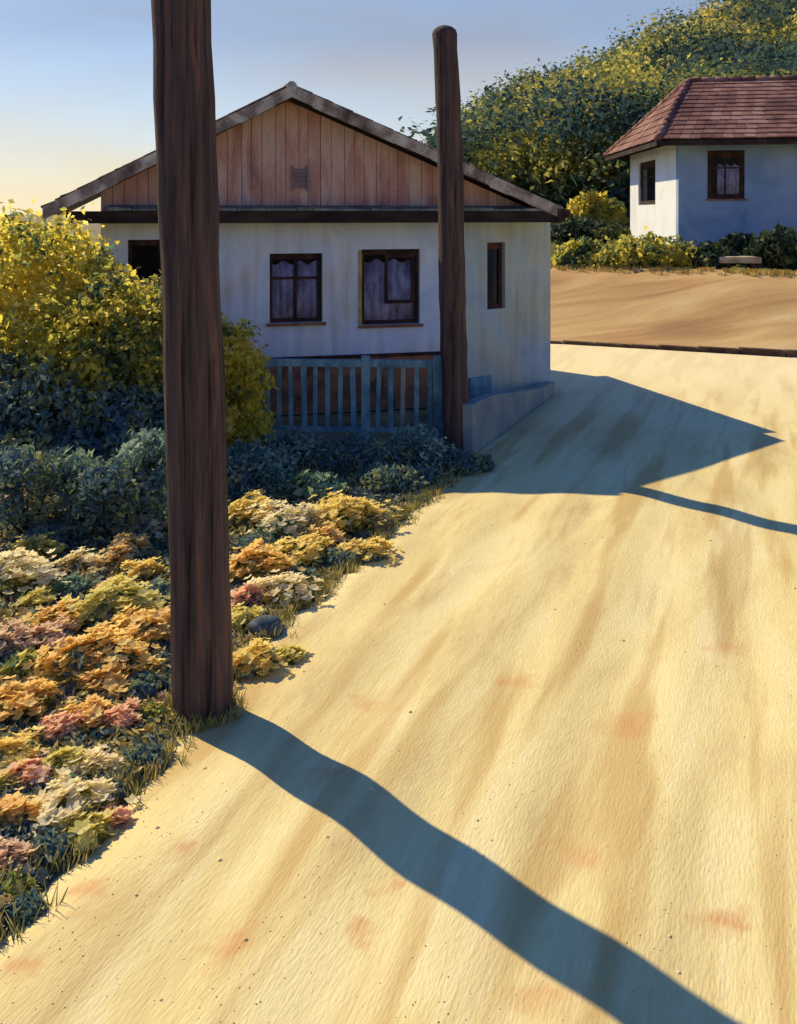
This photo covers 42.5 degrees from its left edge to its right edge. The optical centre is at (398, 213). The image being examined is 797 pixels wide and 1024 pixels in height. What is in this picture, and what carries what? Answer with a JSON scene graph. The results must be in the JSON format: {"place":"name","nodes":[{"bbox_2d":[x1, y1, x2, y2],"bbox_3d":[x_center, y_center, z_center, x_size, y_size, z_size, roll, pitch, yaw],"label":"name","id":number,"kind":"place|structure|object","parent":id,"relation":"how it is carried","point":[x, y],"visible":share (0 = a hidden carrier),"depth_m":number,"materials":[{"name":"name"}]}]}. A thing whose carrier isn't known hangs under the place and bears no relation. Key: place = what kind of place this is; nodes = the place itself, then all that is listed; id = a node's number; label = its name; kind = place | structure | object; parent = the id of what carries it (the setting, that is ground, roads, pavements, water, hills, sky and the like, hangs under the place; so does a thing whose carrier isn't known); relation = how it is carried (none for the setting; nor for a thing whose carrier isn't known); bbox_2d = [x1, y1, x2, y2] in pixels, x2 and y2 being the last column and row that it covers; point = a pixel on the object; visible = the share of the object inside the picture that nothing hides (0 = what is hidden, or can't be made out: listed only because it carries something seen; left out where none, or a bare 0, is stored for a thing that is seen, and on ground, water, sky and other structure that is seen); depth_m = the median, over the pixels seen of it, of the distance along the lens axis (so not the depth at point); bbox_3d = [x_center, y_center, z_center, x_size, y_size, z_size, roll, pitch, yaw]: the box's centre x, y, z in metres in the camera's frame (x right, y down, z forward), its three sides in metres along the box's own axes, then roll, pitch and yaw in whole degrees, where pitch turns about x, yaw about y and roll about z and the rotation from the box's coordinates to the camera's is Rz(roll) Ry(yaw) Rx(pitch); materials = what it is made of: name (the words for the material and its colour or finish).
{"place":"outdoors","nodes":[
{"label":"outdoors","id":0,"kind":"place"},
{"bbox_2d":[0,215,550,938],"bbox_3d":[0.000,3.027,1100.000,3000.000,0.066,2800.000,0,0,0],"label":"ground","id":1,"kind":"structure","parent":0,"point":[94,229],"depth_m":14.76,"materials":[{"name":"green soil"}]},
{"bbox_2d":[0,767,22,794],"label":"flowering plant","id":2,"kind":"object","parent":1,"relation":"on","point":[7,775],"visible":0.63,"depth_m":5.34,"materials":[{"name":"yellow plant"}]},
{"bbox_2d":[0,870,40,900],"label":"leafy plant","id":3,"kind":"object","parent":1,"relation":"on","point":[28,880],"visible":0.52,"depth_m":4.50,"materials":[{"name":"green plant"}]},
{"bbox_2d":[0,786,41,837],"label":"flowering plant","id":4,"kind":"object","parent":1,"relation":"on","point":[18,805],"visible":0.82,"depth_m":5.03,"materials":[{"name":"orange plant"}]},
{"bbox_2d":[0,836,43,871],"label":"flowering plant","id":5,"kind":"object","parent":1,"relation":"on","point":[9,848],"visible":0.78,"depth_m":4.72,"materials":[{"name":"pink plant"}]},
{"bbox_2d":[0,646,46,681],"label":"leafy plant","id":6,"kind":"object","parent":1,"relation":"on","point":[26,656],"visible":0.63,"depth_m":6.64,"materials":[{"name":"green plant"}]},
{"bbox_2d":[0,618,47,659],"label":"flowering plant","id":7,"kind":"object","parent":1,"relation":"on","point":[14,633],"visible":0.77,"depth_m":6.95,"materials":[{"name":"pink plant"}]},
{"bbox_2d":[0,725,50,766],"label":"flowering plant","id":8,"kind":"object","parent":1,"relation":"on","point":[13,746],"visible":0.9,"depth_m":5.62,"materials":[{"name":"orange plant"}]},
{"bbox_2d":[0,748,51,791],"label":"flowering plant","id":9,"kind":"object","parent":1,"relation":"on","point":[28,770],"visible":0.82,"depth_m":5.40,"materials":[{"name":"pink plant"}]},
{"bbox_2d":[2,886,50,931],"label":"leafy plant","id":10,"kind":"object","parent":1,"relation":"on","point":[23,903],"visible":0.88,"depth_m":4.37,"materials":[{"name":"blue plant"}]},
{"bbox_2d":[0,675,65,729],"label":"flowering plant","id":11,"kind":"object","parent":1,"relation":"on","point":[31,702],"visible":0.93,"depth_m":6.10,"materials":[{"name":"orange plant"}]},
{"bbox_2d":[11,584,56,610],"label":"flowering plant","id":12,"kind":"object","parent":1,"relation":"on","point":[39,594],"visible":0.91,"depth_m":7.82,"materials":[{"name":"yellow plant"}]},
{"bbox_2d":[0,546,70,600],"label":"flowering plant","id":13,"kind":"object","parent":1,"relation":"on","point":[31,569],"visible":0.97,"depth_m":8.09,"materials":[{"name":"beige plant"}]},
{"bbox_2d":[4,531,69,559],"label":"flowering plant","id":14,"kind":"object","parent":1,"relation":"on","point":[35,544],"visible":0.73,"depth_m":8.98,"materials":[{"name":"green plant"}]},
{"bbox_2d":[0,438,86,537],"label":"shrub","id":15,"kind":"object","parent":1,"relation":"on","point":[23,475],"visible":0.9,"depth_m":9.49,"materials":[{"name":"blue plant"}]},
{"bbox_2d":[26,825,76,873],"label":"leafy plant","id":16,"kind":"object","parent":1,"relation":"on","point":[48,836],"visible":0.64,"depth_m":4.78,"materials":[{"name":"green plant"}]},
{"bbox_2d":[19,517,87,550],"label":"leafy plant","id":17,"kind":"object","parent":1,"relation":"on","point":[59,528],"visible":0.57,"depth_m":9.31,"materials":[{"name":"green plant"}]},
{"bbox_2d":[24,614,83,651],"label":"flowering plant","id":18,"kind":"object","parent":1,"relation":"on","point":[43,633],"visible":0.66,"depth_m":7.05,"materials":[{"name":"pink plant"}]},
{"bbox_2d":[21,597,87,627],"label":"flowering plant","id":19,"kind":"object","parent":1,"relation":"on","point":[50,614],"visible":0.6,"depth_m":7.41,"materials":[{"name":"orange plant"}]},
{"bbox_2d":[0,335,111,493],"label":"bush","id":20,"kind":"object","parent":1,"relation":"on","point":[28,392],"visible":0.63,"depth_m":11.01,"materials":[{"name":"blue plant"}]},
{"bbox_2d":[32,710,87,747],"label":"flowering plant","id":21,"kind":"object","parent":1,"relation":"on","point":[58,723],"visible":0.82,"depth_m":5.89,"materials":[{"name":"pink plant"}]},
{"bbox_2d":[37,745,87,768],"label":"flowering plant","id":22,"kind":"object","parent":1,"relation":"on","point":[62,755],"visible":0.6,"depth_m":5.55,"materials":[{"name":"yellow plant"}]},
{"bbox_2d":[0,199,144,454],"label":"bush","id":23,"kind":"object","parent":1,"relation":"on","point":[36,300],"visible":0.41,"depth_m":12.40,"materials":[{"name":"yellow plant"}]},
{"bbox_2d":[46,571,99,600],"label":"leafy plant","id":24,"kind":"object","parent":1,"relation":"on","point":[77,583],"visible":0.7,"depth_m":8.09,"materials":[{"name":"green plant"}]},
{"bbox_2d":[47,445,98,522],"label":"shrub","id":25,"kind":"object","parent":1,"relation":"on","point":[84,457],"visible":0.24,"depth_m":9.80,"materials":[{"name":"green plant"}]},
{"bbox_2d":[50,546,105,571],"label":"flowering plant","id":26,"kind":"object","parent":1,"relation":"on","point":[80,557],"visible":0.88,"depth_m":8.69,"materials":[{"name":"beige plant"}]},
{"bbox_2d":[27,767,140,836],"bbox_3d":[-1.605,2.935,5.141,0.579,0.192,0.528,0,0,0],"label":"flowering plant","id":27,"kind":"object","parent":1,"relation":"on","point":[71,795],"visible":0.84,"depth_m":5.10,"materials":[{"name":"beige plant"}]},
{"bbox_2d":[51,808,119,854],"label":"flowering plant","id":28,"kind":"object","parent":1,"relation":"on","point":[82,826],"visible":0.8,"depth_m":4.91,"materials":[{"name":"yellow plant"}]},
{"bbox_2d":[58,693,118,732],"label":"flowering plant","id":29,"kind":"object","parent":1,"relation":"on","point":[91,707],"visible":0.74,"depth_m":6.02,"materials":[{"name":"orange plant"}]},
{"bbox_2d":[14,620,169,694],"bbox_3d":[-1.946,2.847,6.684,1.015,0.333,0.693,0,0,0],"label":"flowering plant","id":30,"kind":"object","parent":1,"relation":"on","point":[117,647],"visible":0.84,"depth_m":6.58,"materials":[{"name":"orange plant"}]},
{"bbox_2d":[66,743,129,778],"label":"flowering plant","id":31,"kind":"object","parent":1,"relation":"on","point":[97,760],"visible":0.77,"depth_m":5.50,"materials":[{"name":"beige plant"}]},
{"bbox_2d":[57,661,141,702],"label":"flowering plant","id":32,"kind":"object","parent":1,"relation":"on","point":[108,684],"visible":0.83,"depth_m":6.37,"materials":[{"name":"orange plant"}]},
{"bbox_2d":[56,379,164,485],"bbox_3d":[-2.918,2.426,11.255,1.666,1.244,1.412,0,0,0],"label":"bush","id":33,"kind":"object","parent":1,"relation":"on","point":[136,420],"visible":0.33,"depth_m":11.02,"materials":[{"name":"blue plant"}]},
{"bbox_2d":[91,770,130,801],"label":"leafy plant","id":34,"kind":"object","parent":1,"relation":"on","point":[119,784],"visible":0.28,"depth_m":5.34,"materials":[{"name":"blue plant"}]},
{"bbox_2d":[62,454,167,544],"bbox_3d":[-2.619,2.651,9.508,1.031,0.837,0.854,0,0,0],"label":"shrub","id":35,"kind":"object","parent":1,"relation":"on","point":[106,480],"visible":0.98,"depth_m":9.39,"materials":[{"name":"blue plant"}]},
{"bbox_2d":[60,572,169,632],"bbox_3d":[-2.043,2.862,7.670,0.818,0.324,0.913,0,0,0],"label":"flowering plant","id":36,"kind":"object","parent":1,"relation":"on","point":[126,588],"visible":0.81,"depth_m":7.45,"materials":[{"name":"yellow plant"}]},
{"bbox_2d":[100,802,132,837],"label":"flowering plant","id":37,"kind":"object","parent":1,"relation":"on","point":[121,815],"visible":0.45,"depth_m":5.05,"materials":[{"name":"pink plant"}]},
{"bbox_2d":[97,697,142,733],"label":"flowering plant","id":38,"kind":"object","parent":1,"relation":"on","point":[123,716],"visible":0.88,"depth_m":6.00,"materials":[{"name":"pink plant"}]},
{"bbox_2d":[90,532,160,572],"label":"flowering plant","id":39,"kind":"object","parent":1,"relation":"on","point":[134,546],"visible":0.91,"depth_m":8.82,"materials":[{"name":"orange plant"}]},
{"bbox_2d":[37,257,229,486],"bbox_3d":[-3.016,1.792,11.710,2.312,2.545,2.453,0,0,0],"label":"bush","id":40,"kind":"object","parent":1,"relation":"on","point":[134,357],"visible":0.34,"depth_m":11.56,"materials":[{"name":"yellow plant"}]},
{"bbox_2d":[98,603,169,654],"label":"flowering plant","id":41,"kind":"object","parent":1,"relation":"on","point":[140,621],"visible":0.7,"depth_m":7.12,"materials":[{"name":"orange plant"}]},
{"bbox_2d":[109,511,167,539],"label":"shrub","id":42,"kind":"object","parent":1,"relation":"on","point":[146,529],"visible":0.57,"depth_m":9.46,"materials":[{"name":"green plant"}]},
{"bbox_2d":[113,427,167,532],"bbox_3d":[-2.314,2.555,9.715,0.752,1.019,0.606,0,0,0],"label":"shrub","id":43,"kind":"object","parent":1,"relation":"on","point":[148,449],"visible":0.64,"depth_m":9.63,"materials":[{"name":"green plant"}]},
{"bbox_2d":[120,737,166,774],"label":"leafy plant","id":44,"kind":"object","parent":1,"relation":"on","point":[155,749],"visible":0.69,"depth_m":5.61,"materials":[{"name":"blue plant"}]},
{"bbox_2d":[119,669,170,701],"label":"leafy plant","id":45,"kind":"object","parent":1,"relation":"on","point":[144,683],"visible":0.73,"depth_m":6.38,"materials":[{"name":"blue plant"}]},
{"bbox_2d":[120,556,169,582],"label":"flowering plant","id":46,"kind":"object","parent":1,"relation":"on","point":[144,568],"visible":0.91,"depth_m":8.46,"materials":[{"name":"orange plant"}]},
{"bbox_2d":[137,700,168,727],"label":"leafy plant","id":47,"kind":"object","parent":1,"relation":"on","point":[147,711],"visible":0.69,"depth_m":6.09,"materials":[{"name":"green plant"}]},
{"bbox_2d":[141,577,169,606],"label":"leafy plant","id":48,"kind":"object","parent":1,"relation":"on","point":[165,587],"visible":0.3,"depth_m":7.99,"materials":[{"name":"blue plant"}]},
{"bbox_2d":[151,0,232,728],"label":"utility pole","id":49,"kind":"object","parent":1,"relation":"on","point":[194,387],"visible":0.97,"depth_m":6.04,"materials":[{"name":"wood"}]},
{"bbox_2d":[157,447,253,505],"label":"shrub","id":50,"kind":"object","parent":1,"relation":"on","point":[234,490],"visible":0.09,"depth_m":10.57,"materials":[{"name":"green plant"}]},
{"bbox_2d":[160,312,279,454],"bbox_3d":[-2.252,2.084,12.793,1.556,1.972,1.741,0,0,0],"label":"bush","id":51,"kind":"object","parent":1,"relation":"on","point":[246,361],"visible":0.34,"depth_m":12.51,"materials":[{"name":"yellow plant"}]},
{"bbox_2d":[0,455,455,935],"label":"ground cover","id":52,"kind":"object","parent":1,"relation":"on","point":[92,737],"visible":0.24,"depth_m":6.88,"materials":[{"name":"green"}]},
{"bbox_2d":[231,601,263,633],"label":"flowering plant","id":53,"kind":"object","parent":1,"relation":"on","point":[242,615],"visible":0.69,"depth_m":7.38,"materials":[{"name":"yellow plant"}]},
{"bbox_2d":[230,582,276,609],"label":"flowering plant","id":54,"kind":"object","parent":1,"relation":"on","point":[240,595],"visible":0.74,"depth_m":7.77,"materials":[{"name":"pink plant"}]},
{"bbox_2d":[228,488,281,529],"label":"flowering plant","id":55,"kind":"object","parent":1,"relation":"on","point":[236,508],"visible":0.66,"depth_m":9.87,"materials":[{"name":"yellow plant"}]},
{"bbox_2d":[231,527,281,551],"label":"leafy plant","id":56,"kind":"object","parent":1,"relation":"on","point":[245,541],"visible":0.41,"depth_m":9.14,"materials":[{"name":"green plant"}]},
{"bbox_2d":[226,437,300,489],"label":"shrub","id":57,"kind":"object","parent":1,"relation":"on","point":[258,469],"visible":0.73,"depth_m":11.43,"materials":[{"name":"green plant"}]},
{"bbox_2d":[229,537,305,585],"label":"flowering plant","id":58,"kind":"object","parent":1,"relation":"on","point":[254,561],"visible":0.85,"depth_m":8.37,"materials":[{"name":"orange plant"}]},
{"bbox_2d":[230,569,327,610],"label":"flowering plant","id":59,"kind":"object","parent":1,"relation":"on","point":[281,587],"visible":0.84,"depth_m":7.84,"materials":[{"name":"beige plant"}]},
{"bbox_2d":[236,497,332,541],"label":"flowering plant","id":60,"kind":"object","parent":1,"relation":"on","point":[295,521],"visible":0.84,"depth_m":9.48,"materials":[{"name":"beige plant"}]},
{"bbox_2d":[259,425,339,471],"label":"shrub","id":61,"kind":"object","parent":1,"relation":"on","point":[291,441],"visible":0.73,"depth_m":12.13,"materials":[{"name":"green plant"}]},
{"bbox_2d":[278,562,320,582],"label":"leafy plant","id":62,"kind":"object","parent":1,"relation":"on","point":[307,572],"visible":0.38,"depth_m":8.35,"materials":[{"name":"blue plant"}]},
{"bbox_2d":[267,531,332,567],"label":"flowering plant","id":63,"kind":"object","parent":1,"relation":"on","point":[314,550],"visible":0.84,"depth_m":8.77,"materials":[{"name":"yellow plant"}]},
{"bbox_2d":[40,81,572,415],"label":"house","id":64,"kind":"structure","parent":1,"relation":"on","point":[328,229],"depth_m":15.47,"materials":[{"name":"white paint"}]},
{"bbox_2d":[128,240,161,286],"bbox_3d":[-3.655,0.717,14.769,0.577,0.669,0.175,0,0,-15],"label":"window","id":65,"kind":"structure","parent":64,"relation":"in","point":[131,243],"depth_m":14.79,"materials":[{"name":"brown wood"}]},
{"bbox_2d":[266,253,325,326],"bbox_3d":[-1.542,1.139,15.357,0.898,1.076,0.203,0,0,-15],"label":"window","id":66,"kind":"structure","parent":64,"relation":"in","point":[295,289],"depth_m":15.41,"materials":[{"name":"brown glass"}]},
{"bbox_2d":[358,249,423,327],"bbox_3d":[-0.130,1.148,15.741,1.021,1.193,0.203,0,0,-15],"label":"window","id":67,"kind":"structure","parent":64,"relation":"in","point":[387,290],"depth_m":15.79,"materials":[{"name":"brown glass"}]},
{"bbox_2d":[487,242,501,308],"bbox_3d":[1.506,1.000,16.529,0.408,1.065,0.060,0,0,-40],"label":"window","id":68,"kind":"structure","parent":64,"relation":"in","point":[492,245],"depth_m":16.60,"materials":[{"name":"brown wood"}]},
{"bbox_2d":[275,469,349,502],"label":"shrub","id":69,"kind":"object","parent":1,"relation":"on","point":[309,484],"visible":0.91,"depth_m":10.78,"materials":[{"name":"green plant"}]},
{"bbox_2d":[297,522,351,546],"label":"flowering plant","id":70,"kind":"object","parent":1,"relation":"on","point":[336,534],"visible":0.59,"depth_m":9.30,"materials":[{"name":"beige plant"}]},
{"bbox_2d":[316,546,357,566],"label":"leafy plant","id":71,"kind":"object","parent":1,"relation":"on","point":[336,553],"visible":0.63,"depth_m":8.76,"materials":[{"name":"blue plant"}]},
{"bbox_2d":[254,355,441,444],"bbox_3d":[-0.667,2.425,13.309,2.463,1.150,0.094,0,0,3],"label":"railing","id":72,"kind":"object","parent":1,"relation":"on","point":[365,363],"visible":0.84,"depth_m":13.27,"materials":[{"name":"teal paint"},{"name":"brown timber"}]},
{"bbox_2d":[308,487,403,536],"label":"flowering plant","id":73,"kind":"object","parent":1,"relation":"on","point":[357,513],"visible":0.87,"depth_m":9.66,"materials":[{"name":"yellow plant"}]},
{"bbox_2d":[316,428,424,476],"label":"shrub","id":74,"kind":"object","parent":1,"relation":"on","point":[353,454],"visible":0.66,"depth_m":11.85,"materials":[{"name":"green plant"}]},
{"bbox_2d":[349,460,436,494],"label":"shrub","id":75,"kind":"object","parent":1,"relation":"on","point":[408,478],"visible":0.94,"depth_m":11.10,"materials":[{"name":"green plant"}]},
{"bbox_2d":[388,422,458,473],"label":"shrub","id":76,"kind":"object","parent":1,"relation":"on","point":[430,444],"visible":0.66,"depth_m":12.09,"materials":[{"name":"green plant"}]},
{"bbox_2d":[432,25,468,451],"bbox_3d":[0.669,0.389,12.954,0.492,5.531,0.356,0,0,0],"label":"utility pole","id":77,"kind":"object","parent":1,"relation":"on","point":[452,293],"visible":0.94,"depth_m":12.81,"materials":[{"name":"wood"}]},
{"bbox_2d":[433,446,496,476],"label":"shrub","id":78,"kind":"object","parent":1,"relation":"on","point":[464,463],"visible":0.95,"depth_m":11.84,"materials":[{"name":"green plant"}]},
{"bbox_2d":[462,381,553,452],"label":"wall","id":79,"kind":"structure","parent":1,"relation":"on","point":[488,418],"depth_m":13.74,"materials":[{"name":"paint"}]},
{"bbox_2d":[0,0,725,214],"label":"sky","id":80,"kind":"structure","parent":0,"point":[76,76],"materials":[{"name":"blue"}]},
{"bbox_2d":[0,340,796,1023],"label":"dirt lane","id":81,"kind":"structure","parent":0,"point":[708,770],"depth_m":5.40,"materials":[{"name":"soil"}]},
{"bbox_2d":[0,474,462,945],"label":"grass","id":82,"kind":"structure","parent":81,"relation":"on","point":[289,615],"depth_m":6.00,"materials":[{"name":"plant"}]},
{"bbox_2d":[233,637,294,679],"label":"flowering plant","id":83,"kind":"object","parent":81,"relation":"on","point":[257,654],"visible":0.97,"depth_m":6.66,"materials":[{"name":"yellow plant"}]},
{"bbox_2d":[248,615,282,638],"bbox_3d":[-0.950,2.961,7.324,0.257,0.180,0.237,0,0,0],"label":"stone","id":84,"kind":"object","parent":81,"relation":"on","point":[266,622],"visible":0.82,"depth_m":7.25,"materials":[{"name":"stone"}]},
{"bbox_2d":[269,642,308,664],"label":"flowering plant","id":85,"kind":"object","parent":81,"relation":"on","point":[292,653],"visible":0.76,"depth_m":6.84,"materials":[{"name":"yellow plant"}]},
{"bbox_2d":[328,535,403,564],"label":"flowering plant","id":86,"kind":"object","parent":81,"relation":"on","point":[377,550],"visible":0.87,"depth_m":8.90,"materials":[{"name":"yellow plant"}]},
{"bbox_2d":[550,340,796,357],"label":"kerb","id":87,"kind":"structure","parent":81,"relation":"on","point":[762,351],"depth_m":22.02,"materials":[{"name":"stone"}]},
{"bbox_2d":[546,186,767,269],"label":"hill","id":88,"kind":"structure","parent":0,"point":[737,266],"depth_m":39.98,"materials":[{"name":"green plant"}]},
{"bbox_2d":[550,215,630,244],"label":"shrub","id":89,"kind":"object","parent":88,"relation":"on","point":[577,227],"visible":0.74,"depth_m":37.41,"materials":[{"name":"green plant"}]},
{"bbox_2d":[565,185,627,224],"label":"shrub","id":90,"kind":"object","parent":88,"relation":"on","point":[595,204],"visible":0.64,"depth_m":43.50,"materials":[{"name":"yellow plant"}]},
{"bbox_2d":[398,0,796,223],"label":"woodland","id":91,"kind":"object","parent":88,"relation":"on","point":[555,136],"visible":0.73,"depth_m":51.06,"materials":[{"name":"green plant"}]},
{"bbox_2d":[603,75,796,255],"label":"house","id":92,"kind":"structure","parent":88,"relation":"on","point":[713,159],"depth_m":29.96,"materials":[{"name":"white paint"}]},
{"bbox_2d":[640,160,654,204],"bbox_3d":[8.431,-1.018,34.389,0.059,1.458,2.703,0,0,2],"label":"window","id":93,"kind":"structure","parent":92,"relation":"in","point":[649,164],"depth_m":35.22,"materials":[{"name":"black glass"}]},
{"bbox_2d":[706,150,746,199],"bbox_3d":[9.533,-1.105,29.827,1.163,1.457,0.201,0,0,10],"label":"window","id":94,"kind":"structure","parent":92,"relation":"in","point":[730,179],"depth_m":29.87,"materials":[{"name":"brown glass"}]},
{"bbox_2d":[687,240,738,268],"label":"shrub","id":95,"kind":"object","parent":88,"relation":"on","point":[715,251],"visible":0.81,"depth_m":26.27,"materials":[{"name":"green plant"}]},
{"bbox_2d":[718,232,751,263],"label":"shrub","id":96,"kind":"object","parent":88,"relation":"on","point":[737,242],"visible":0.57,"depth_m":27.95,"materials":[{"name":"green plant"}]},
{"bbox_2d":[717,256,761,268],"bbox_3d":[8.687,1.350,26.203,1.055,0.500,0.603,0,0,6],"label":"stone bench","id":97,"kind":"object","parent":88,"relation":"on","point":[752,261],"visible":0.55,"depth_m":25.93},
{"bbox_2d":[742,222,796,270],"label":"shrub","id":98,"kind":"object","parent":88,"relation":"on","point":[775,247],"visible":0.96,"depth_m":25.64,"materials":[{"name":"green plant"}]},
{"bbox_2d":[550,266,796,349],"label":"earth bank","id":99,"kind":"structure","parent":0,"point":[714,309],"depth_m":24.04,"materials":[{"name":"soil"}]},
{"bbox_2d":[550,234,627,267],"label":"shrub","id":100,"kind":"object","parent":99,"relation":"on","point":[584,251],"visible":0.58,"depth_m":27.23,"materials":[{"name":"green plant"}]},
{"bbox_2d":[590,226,707,268],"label":"shrub","id":101,"kind":"object","parent":99,"relation":"on","point":[650,249],"visible":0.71,"depth_m":26.60,"materials":[{"name":"green plant"}]},
{"bbox_2d":[550,264,796,277],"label":"grass","id":102,"kind":"structure","parent":99,"relation":"on","point":[771,272],"depth_m":25.62,"materials":[{"name":"plant"}]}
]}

